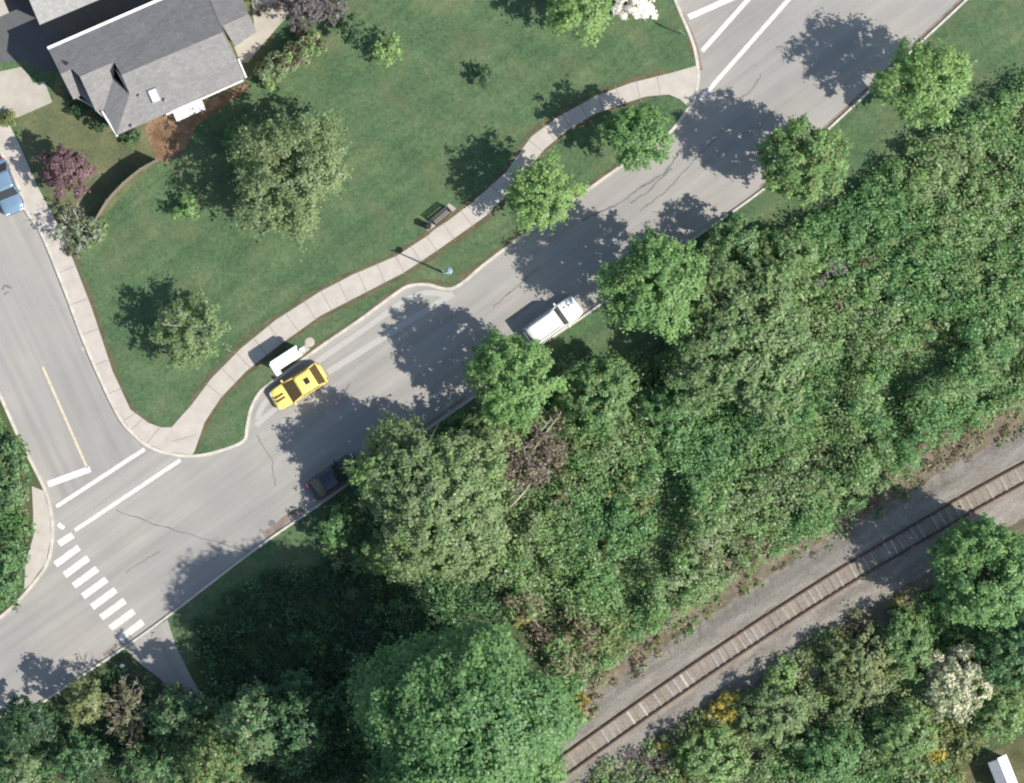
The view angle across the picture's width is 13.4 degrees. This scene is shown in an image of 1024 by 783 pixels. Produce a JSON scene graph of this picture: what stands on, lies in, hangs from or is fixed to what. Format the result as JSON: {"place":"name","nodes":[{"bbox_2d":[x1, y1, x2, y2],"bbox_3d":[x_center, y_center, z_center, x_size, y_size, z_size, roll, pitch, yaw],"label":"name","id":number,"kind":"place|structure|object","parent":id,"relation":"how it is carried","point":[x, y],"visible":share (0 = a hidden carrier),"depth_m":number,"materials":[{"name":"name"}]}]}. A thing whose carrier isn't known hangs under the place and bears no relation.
{"place":"outdoors","nodes":[
{"label":"outdoors","id":0,"kind":"place"},
{"bbox_2d":[0,401,50,614],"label":"corner lawn","id":1,"kind":"structure","parent":0,"point":[34,482],"depth_m":349.90,"materials":[{"name":"plant"}]},
{"bbox_2d":[0,415,29,604],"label":"corner undergrowth","id":2,"kind":"object","parent":1,"relation":"on","point":[16,520],"visible":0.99,"depth_m":349.30,"materials":[{"name":"green plant"}]},
{"bbox_2d":[0,524,30,612],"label":"corner tree","id":3,"kind":"object","parent":1,"relation":"on","point":[9,561],"visible":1,"depth_m":347.01,"materials":[{"name":"green plant"}]},
{"bbox_2d":[0,434,31,517],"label":"corner tree","id":4,"kind":"object","parent":1,"relation":"on","point":[18,495],"visible":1,"depth_m":347.25,"materials":[{"name":"green plant"}]},
{"bbox_2d":[9,515,38,538],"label":"corner shrub","id":5,"kind":"object","parent":1,"relation":"on","point":[20,531],"visible":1,"depth_m":348.91,"materials":[{"name":"green plant"}]},
{"bbox_2d":[0,67,51,117],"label":"driveway","id":6,"kind":"structure","parent":0,"point":[21,93],"depth_m":349.88,"materials":[{"name":"beige concrete"}]},
{"bbox_2d":[24,486,50,588],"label":"corner footpath","id":7,"kind":"structure","parent":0,"point":[39,547],"depth_m":349.88,"materials":[{"name":"beige concrete"}]},
{"bbox_2d":[0,155,143,505],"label":"side road","id":8,"kind":"structure","parent":0,"point":[38,329],"depth_m":350.00,"materials":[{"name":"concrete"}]},
{"bbox_2d":[0,158,23,215],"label":"parked car","id":9,"kind":"object","parent":8,"relation":"on","point":[11,201],"visible":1,"depth_m":349.15,"materials":[{"name":"blue metal"}]},
{"bbox_2d":[0,0,153,70],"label":"lane","id":10,"kind":"structure","parent":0,"point":[25,35],"depth_m":349.88,"materials":[{"name":"grey asphalt"}]},
{"bbox_2d":[17,0,274,223],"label":"yard","id":11,"kind":"structure","parent":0,"point":[49,127],"depth_m":349.89,"materials":[{"name":"green plant"}]},
{"bbox_2d":[94,159,158,220],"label":"garden fence","id":12,"kind":"object","parent":11,"relation":"on","point":[117,189],"visible":1,"depth_m":348.64,"materials":[{"name":"brown wood"}]},
{"bbox_2d":[145,83,248,163],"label":"mulch bed","id":13,"kind":"object","parent":11,"relation":"on","point":[169,136],"visible":0.92,"depth_m":349.88,"materials":[{"name":"brown wood"}]},
{"bbox_2d":[47,0,256,136],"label":"house","id":14,"kind":"structure","parent":0,"point":[177,58],"depth_m":344.97,"materials":[{"name":"grey"}]},
{"bbox_2d":[126,619,201,702],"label":"shaded footpath","id":15,"kind":"structure","parent":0,"point":[155,652],"depth_m":349.88,"materials":[{"name":"concrete"}]},
{"bbox_2d":[234,0,288,61],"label":"patio","id":16,"kind":"structure","parent":0,"point":[268,22],"depth_m":349.88,"materials":[{"name":"beige concrete"}]},
{"bbox_2d":[0,0,695,454],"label":"lawn","id":17,"kind":"structure","parent":0,"point":[430,126],"depth_m":349.90,"materials":[{"name":"green plant"}]},
{"bbox_2d":[0,109,16,127],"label":"round bush","id":18,"kind":"object","parent":17,"relation":"on","point":[7,120],"visible":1,"depth_m":349.12,"materials":[{"name":"green plant"}]},
{"bbox_2d":[29,0,96,24],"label":"house","id":19,"kind":"structure","parent":17,"relation":"on","point":[45,11],"depth_m":346.44,"materials":[{"name":"grey"}]},
{"bbox_2d":[35,142,98,199],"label":"purple tree","id":20,"kind":"object","parent":17,"relation":"on","point":[65,171],"visible":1,"depth_m":346.54,"materials":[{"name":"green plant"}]},
{"bbox_2d":[49,203,102,257],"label":"bare tree","id":21,"kind":"object","parent":17,"relation":"on","point":[89,222],"visible":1,"depth_m":347.90,"materials":[{"name":"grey plant"}]},
{"bbox_2d":[65,93,89,115],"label":"garden shrub","id":22,"kind":"object","parent":17,"relation":"on","point":[78,108],"visible":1,"depth_m":349.06,"materials":[{"name":"green plant"}]},
{"bbox_2d":[84,217,108,246],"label":"garden shrub","id":23,"kind":"object","parent":17,"relation":"on","point":[102,222],"visible":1,"depth_m":349.15,"materials":[{"name":"green plant"}]},
{"bbox_2d":[54,213,151,422],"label":"bare edge","id":24,"kind":"object","parent":17,"relation":"on","point":[94,308],"visible":1,"depth_m":349.88,"materials":[{"name":"soil"}]},
{"bbox_2d":[118,128,141,144],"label":"garden shrub","id":25,"kind":"object","parent":17,"relation":"on","point":[130,133],"visible":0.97,"depth_m":349.30,"materials":[{"name":"green plant"}]},
{"bbox_2d":[172,194,201,220],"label":"tree","id":26,"kind":"object","parent":17,"relation":"on","point":[190,211],"visible":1,"depth_m":348.49,"materials":[{"name":"green plant"}]},
{"bbox_2d":[148,286,234,373],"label":"open tree","id":27,"kind":"object","parent":17,"relation":"on","point":[187,324],"visible":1,"depth_m":346.06,"materials":[{"name":"green plant"}]},
{"bbox_2d":[220,114,261,169],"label":"broadleaf tree","id":28,"kind":"object","parent":17,"relation":"on","point":[229,130],"visible":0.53,"depth_m":347.65,"materials":[{"name":"green plant"}]},
{"bbox_2d":[225,106,353,261],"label":"willow tree","id":29,"kind":"object","parent":17,"relation":"on","point":[311,185],"visible":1,"depth_m":343.70,"materials":[{"name":"green plant"}]},
{"bbox_2d":[253,27,328,91],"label":"hedge","id":30,"kind":"object","parent":17,"relation":"on","point":[302,54],"visible":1,"depth_m":348.09,"materials":[{"name":"green plant"}]},
{"bbox_2d":[280,345,309,370],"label":"shelter pad","id":31,"kind":"object","parent":17,"relation":"on","point":[306,348],"visible":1,"depth_m":349.88,"materials":[{"name":"beige concrete"}]},
{"bbox_2d":[269,345,302,375],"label":"bus shelter","id":32,"kind":"object","parent":31,"relation":"on","point":[281,361],"visible":1,"depth_m":347.81,"materials":[{"name":"white metal"}]},
{"bbox_2d":[272,0,350,33],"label":"tree","id":33,"kind":"object","parent":17,"relation":"on","point":[313,13],"visible":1,"depth_m":345.84,"materials":[{"name":"purple plant"}]},
{"bbox_2d":[335,9,366,44],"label":"dark tree","id":34,"kind":"object","parent":17,"relation":"on","point":[346,28],"visible":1,"depth_m":346.97,"materials":[{"name":"green plant"}]},
{"bbox_2d":[272,279,451,378],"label":"bare edge","id":35,"kind":"object","parent":17,"relation":"on","point":[394,290],"visible":1,"depth_m":349.88,"materials":[{"name":"soil"}]},
{"bbox_2d":[372,31,403,68],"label":"young tree","id":36,"kind":"object","parent":17,"relation":"on","point":[382,51],"visible":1,"depth_m":348.08,"materials":[{"name":"green plant"}]},
{"bbox_2d":[195,96,648,453],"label":"bare edge","id":37,"kind":"object","parent":17,"relation":"on","point":[434,255],"visible":0.92,"depth_m":349.88,"materials":[{"name":"soil"}]},
{"bbox_2d":[189,69,669,402],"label":"bare edge","id":38,"kind":"object","parent":17,"relation":"on","point":[270,320],"visible":1,"depth_m":349.88,"materials":[{"name":"soil"}]},
{"bbox_2d":[467,64,493,89],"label":"dark tree","id":39,"kind":"object","parent":17,"relation":"on","point":[483,80],"visible":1,"depth_m":348.73,"materials":[{"name":"green plant"}]},
{"bbox_2d":[455,165,616,282],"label":"bare edge","id":40,"kind":"object","parent":17,"relation":"on","point":[479,264],"visible":0.77,"depth_m":349.88,"materials":[{"name":"soil"}]},
{"bbox_2d":[500,145,589,235],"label":"street tree","id":41,"kind":"object","parent":17,"relation":"on","point":[536,207],"visible":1,"depth_m":344.20,"materials":[{"name":"green plant"}]},
{"bbox_2d":[542,0,614,51],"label":"street tree","id":42,"kind":"object","parent":17,"relation":"on","point":[593,14],"visible":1,"depth_m":344.67,"materials":[{"name":"green plant"}]},
{"bbox_2d":[610,0,657,19],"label":"blossom shrub","id":43,"kind":"object","parent":17,"relation":"on","point":[644,9],"visible":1,"depth_m":348.74,"materials":[{"name":"white plant"}]},
{"bbox_2d":[593,101,676,172],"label":"street tree","id":44,"kind":"object","parent":17,"relation":"on","point":[634,137],"visible":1,"depth_m":344.20,"materials":[{"name":"green plant"}]},
{"bbox_2d":[0,66,696,454],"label":"footpath","id":45,"kind":"structure","parent":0,"point":[680,84],"depth_m":349.88,"materials":[{"name":"beige concrete"}]},
{"bbox_2d":[0,0,966,724],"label":"road","id":46,"kind":"structure","parent":0,"point":[146,538],"depth_m":350.00,"materials":[{"name":"grey asphalt"}]},
{"bbox_2d":[269,362,327,409],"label":"yellow car","id":47,"kind":"object","parent":46,"relation":"on","point":[295,388],"visible":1,"depth_m":348.93,"materials":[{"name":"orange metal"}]},
{"bbox_2d":[306,454,357,500],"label":"parked car","id":48,"kind":"object","parent":46,"relation":"on","point":[326,481],"visible":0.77,"depth_m":348.87,"materials":[{"name":"black metal"}]},
{"bbox_2d":[522,296,582,343],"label":"parked suv","id":49,"kind":"object","parent":46,"relation":"on","point":[554,320],"visible":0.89,"depth_m":348.40,"materials":[{"name":"white metal"}]},
{"bbox_2d":[0,89,1023,782],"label":"embankment","id":50,"kind":"structure","parent":0,"point":[250,649],"depth_m":349.90,"materials":[{"name":"plant"}]},
{"bbox_2d":[0,751,41,782],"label":"corner tree","id":51,"kind":"object","parent":50,"relation":"on","point":[23,764],"visible":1,"depth_m":346.81,"materials":[{"name":"green plant"}]},
{"bbox_2d":[0,694,58,752],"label":"corner tree","id":52,"kind":"object","parent":50,"relation":"on","point":[29,717],"visible":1,"depth_m":342.73,"materials":[{"name":"green plant"}]},
{"bbox_2d":[47,726,110,782],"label":"corner tree","id":53,"kind":"object","parent":50,"relation":"on","point":[92,753],"visible":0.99,"depth_m":346.32,"materials":[{"name":"green plant"}]},
{"bbox_2d":[61,673,108,727],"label":"corner tree","id":54,"kind":"object","parent":50,"relation":"on","point":[81,700],"visible":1,"depth_m":345.72,"materials":[{"name":"green plant"}]},
{"bbox_2d":[101,675,149,748],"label":"bare tree","id":55,"kind":"object","parent":50,"relation":"on","point":[126,714],"visible":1,"depth_m":345.82,"materials":[{"name":"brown plant"}]},
{"bbox_2d":[118,738,183,782],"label":"corner tree","id":56,"kind":"object","parent":50,"relation":"on","point":[145,759],"visible":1,"depth_m":345.46,"materials":[{"name":"green plant"}]},
{"bbox_2d":[142,681,220,750],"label":"corner tree","id":57,"kind":"object","parent":50,"relation":"on","point":[175,711],"visible":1,"depth_m":345.08,"materials":[{"name":"green plant"}]},
{"bbox_2d":[180,727,244,782],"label":"corner tree","id":58,"kind":"object","parent":50,"relation":"on","point":[209,757],"visible":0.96,"depth_m":340.89,"materials":[{"name":"green plant"}]},
{"bbox_2d":[208,676,294,765],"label":"corner tree","id":59,"kind":"object","parent":50,"relation":"on","point":[231,722],"visible":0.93,"depth_m":340.31,"materials":[{"name":"green plant"}]},
{"bbox_2d":[0,556,511,782],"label":"shaded undergrowth","id":60,"kind":"object","parent":50,"relation":"on","point":[348,772],"visible":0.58,"depth_m":349.39,"materials":[{"name":"green plant"}]},
{"bbox_2d":[249,667,347,778],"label":"tall tree","id":61,"kind":"object","parent":50,"relation":"on","point":[311,730],"visible":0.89,"depth_m":341.18,"materials":[{"name":"green plant"}]},
{"bbox_2d":[313,503,355,548],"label":"tree","id":62,"kind":"object","parent":50,"relation":"on","point":[329,536],"visible":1,"depth_m":347.51,"materials":[{"name":"green plant"}]},
{"bbox_2d":[331,651,381,753],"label":"tall tree","id":63,"kind":"object","parent":50,"relation":"on","point":[357,735],"visible":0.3,"depth_m":344.02,"materials":[{"name":"green plant"}]},
{"bbox_2d":[359,748,402,782],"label":"tall tree","id":64,"kind":"object","parent":50,"relation":"on","point":[382,773],"visible":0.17,"depth_m":336.68,"materials":[{"name":"green plant"}]},
{"bbox_2d":[361,528,408,575],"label":"tree","id":65,"kind":"object","parent":50,"relation":"on","point":[377,553],"visible":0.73,"depth_m":346.35,"materials":[{"name":"green plant"}]},
{"bbox_2d":[350,411,514,589],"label":"willow tree","id":66,"kind":"object","parent":50,"relation":"on","point":[446,475],"visible":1,"depth_m":342.51,"materials":[{"name":"green plant"}]},
{"bbox_2d":[397,529,502,583],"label":"tree","id":67,"kind":"object","parent":50,"relation":"on","point":[478,563],"visible":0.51,"depth_m":345.65,"materials":[{"name":"green plant"}]},
{"bbox_2d":[342,615,590,782],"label":"great maple","id":68,"kind":"object","parent":50,"relation":"on","point":[423,706],"visible":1,"depth_m":331.12,"materials":[{"name":"green plant"}]},
{"bbox_2d":[457,411,522,461],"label":"willow tree","id":69,"kind":"object","parent":50,"relation":"on","point":[478,421],"visible":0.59,"depth_m":346.43,"materials":[{"name":"green plant"}]},
{"bbox_2d":[460,711,568,782],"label":"tall tree","id":70,"kind":"object","parent":50,"relation":"on","point":[545,774],"visible":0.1,"depth_m":339.18,"materials":[{"name":"green plant"}]},
{"bbox_2d":[498,420,571,495],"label":"dead tree","id":71,"kind":"object","parent":50,"relation":"on","point":[530,465],"visible":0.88,"depth_m":347.67,"materials":[{"name":"brown plant"}]},
{"bbox_2d":[574,691,596,717],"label":"broom shrub","id":72,"kind":"object","parent":50,"relation":"on","point":[586,703],"visible":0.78,"depth_m":349.17,"materials":[{"name":"yellow plant"}]},
{"bbox_2d":[554,351,643,437],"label":"tree","id":73,"kind":"object","parent":50,"relation":"on","point":[591,380],"visible":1,"depth_m":345.32,"materials":[{"name":"green plant"}]},
{"bbox_2d":[632,381,704,446],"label":"tree","id":74,"kind":"object","parent":50,"relation":"on","point":[667,412],"visible":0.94,"depth_m":347.03,"materials":[{"name":"green plant"}]},
{"bbox_2d":[669,725,751,782],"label":"railway tree","id":75,"kind":"object","parent":50,"relation":"on","point":[706,762],"visible":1,"depth_m":347.06,"materials":[{"name":"green plant"}]},
{"bbox_2d":[700,690,748,723],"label":"broom shrub","id":76,"kind":"object","parent":50,"relation":"on","point":[726,710],"visible":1,"depth_m":348.66,"materials":[{"name":"yellow plant"}]},
{"bbox_2d":[702,211,770,263],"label":"tree","id":77,"kind":"object","parent":50,"relation":"on","point":[729,241],"visible":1,"depth_m":345.75,"materials":[{"name":"green plant"}]},
{"bbox_2d":[660,241,820,447],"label":"maple","id":78,"kind":"object","parent":50,"relation":"on","point":[775,337],"visible":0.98,"depth_m":343.94,"materials":[{"name":"green plant"}]},
{"bbox_2d":[473,69,1023,699],"bbox_3d":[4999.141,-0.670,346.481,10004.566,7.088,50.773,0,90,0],"label":"bramble thicket","id":79,"kind":"object","parent":50,"relation":"on","point":[833,303],"visible":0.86,"depth_m":348.43,"materials":[{"name":"green plant"}]},
{"bbox_2d":[735,683,808,748],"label":"railway tree","id":80,"kind":"object","parent":50,"relation":"on","point":[764,702],"visible":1,"depth_m":346.88,"materials":[{"name":"green plant"}]},
{"bbox_2d":[746,228,819,274],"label":"tree","id":81,"kind":"object","parent":50,"relation":"on","point":[785,244],"visible":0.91,"depth_m":346.30,"materials":[{"name":"green plant"}]},
{"bbox_2d":[767,653,801,697],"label":"railway tree","id":82,"kind":"object","parent":50,"relation":"on","point":[787,672],"visible":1,"depth_m":348.26,"materials":[{"name":"green plant"}]},
{"bbox_2d":[558,403,1023,751],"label":"weedy scrub","id":83,"kind":"object","parent":50,"relation":"on","point":[637,671],"visible":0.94,"depth_m":349.62,"materials":[{"name":"green plant"}]},
{"bbox_2d":[575,589,1023,782],"bbox_3d":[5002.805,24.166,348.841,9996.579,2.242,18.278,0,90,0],"label":"scrub","id":84,"kind":"object","parent":50,"relation":"on","point":[843,722],"visible":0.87,"depth_m":349.04,"materials":[{"name":"green plant"}]},
{"bbox_2d":[797,641,817,672],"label":"round bush","id":85,"kind":"object","parent":50,"relation":"on","point":[805,660],"visible":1,"depth_m":349.16,"materials":[{"name":"green plant"}]},
{"bbox_2d":[791,725,863,782],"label":"railway tree","id":86,"kind":"object","parent":50,"relation":"on","point":[826,746],"visible":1,"depth_m":346.88,"materials":[{"name":"green plant"}]},
{"bbox_2d":[819,620,897,708],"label":"railway tree","id":87,"kind":"object","parent":50,"relation":"on","point":[854,659],"visible":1,"depth_m":347.23,"materials":[{"name":"green plant"}]},
{"bbox_2d":[872,697,939,770],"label":"railway tree","id":88,"kind":"object","parent":50,"relation":"on","point":[902,740],"visible":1,"depth_m":347.00,"materials":[{"name":"green plant"}]},
{"bbox_2d":[881,603,935,683],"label":"railway tree","id":89,"kind":"object","parent":50,"relation":"on","point":[899,639],"visible":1,"depth_m":346.86,"materials":[{"name":"green plant"}]},
{"bbox_2d":[922,637,995,723],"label":"blossom tree","id":90,"kind":"object","parent":50,"relation":"on","point":[968,677],"visible":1,"depth_m":346.71,"materials":[{"name":"white plant"}]},
{"bbox_2d":[926,512,1023,634],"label":"railway tree","id":91,"kind":"object","parent":50,"relation":"on","point":[989,543],"visible":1,"depth_m":341.81,"materials":[{"name":"green plant"}]},
{"bbox_2d":[972,688,1023,744],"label":"railway tree","id":92,"kind":"object","parent":50,"relation":"on","point":[1014,720],"visible":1,"depth_m":347.52,"materials":[{"name":"green plant"}]},
{"bbox_2d":[973,597,1023,692],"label":"railway tree","id":93,"kind":"object","parent":50,"relation":"on","point":[1004,640],"visible":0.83,"depth_m":344.70,"materials":[{"name":"green plant"}]},
{"bbox_2d":[123,0,1023,665],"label":"verge","id":94,"kind":"structure","parent":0,"point":[989,34],"depth_m":349.89,"materials":[{"name":"green plant"}]},
{"bbox_2d":[342,447,395,497],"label":"street tree","id":95,"kind":"object","parent":94,"relation":"on","point":[361,477],"visible":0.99,"depth_m":343.42,"materials":[{"name":"green plant"}]},
{"bbox_2d":[315,405,561,578],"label":"verge undergrowth","id":96,"kind":"object","parent":94,"relation":"on","point":[519,505],"visible":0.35,"depth_m":349.40,"materials":[{"name":"green plant"}]},
{"bbox_2d":[462,325,569,436],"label":"street tree","id":97,"kind":"object","parent":94,"relation":"on","point":[534,363],"visible":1,"depth_m":342.36,"materials":[{"name":"green plant"}]},
{"bbox_2d":[594,226,708,348],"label":"street tree","id":98,"kind":"object","parent":94,"relation":"on","point":[642,300],"visible":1,"depth_m":341.48,"materials":[{"name":"green plant"}]},
{"bbox_2d":[751,113,853,208],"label":"street tree","id":99,"kind":"object","parent":94,"relation":"on","point":[803,180],"visible":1,"depth_m":342.76,"materials":[{"name":"green plant"}]},
{"bbox_2d":[867,34,976,130],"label":"street tree","id":100,"kind":"object","parent":94,"relation":"on","point":[925,69],"visible":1,"depth_m":342.76,"materials":[{"name":"green plant"}]},
{"bbox_2d":[562,400,1023,782],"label":"track verge","id":101,"kind":"structure","parent":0,"point":[992,436],"depth_m":349.88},
{"bbox_2d":[554,428,1023,782],"bbox_3d":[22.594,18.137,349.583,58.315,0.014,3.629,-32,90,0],"label":"stained ballast","id":102,"kind":"structure","parent":101,"relation":"on","point":[796,607],"depth_m":349.58,"materials":[{"name":"brown gravel"}]},
{"bbox_2d":[552,462,1023,780],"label":"railway track","id":103,"kind":"structure","parent":102,"relation":"on","point":[857,579],"depth_m":349.51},
{"bbox_2d":[856,595,927,631],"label":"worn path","id":104,"kind":"structure","parent":0,"point":[878,609],"depth_m":349.87,"materials":[{"name":"grey gravel"}]},
{"bbox_2d":[956,737,1023,782],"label":"dry lawn","id":105,"kind":"structure","parent":0,"point":[1014,752],"depth_m":349.89,"materials":[{"name":"green plant"}]},
{"bbox_2d":[988,755,1017,782],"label":"garden shed","id":106,"kind":"structure","parent":105,"relation":"on","point":[1001,769],"depth_m":347.78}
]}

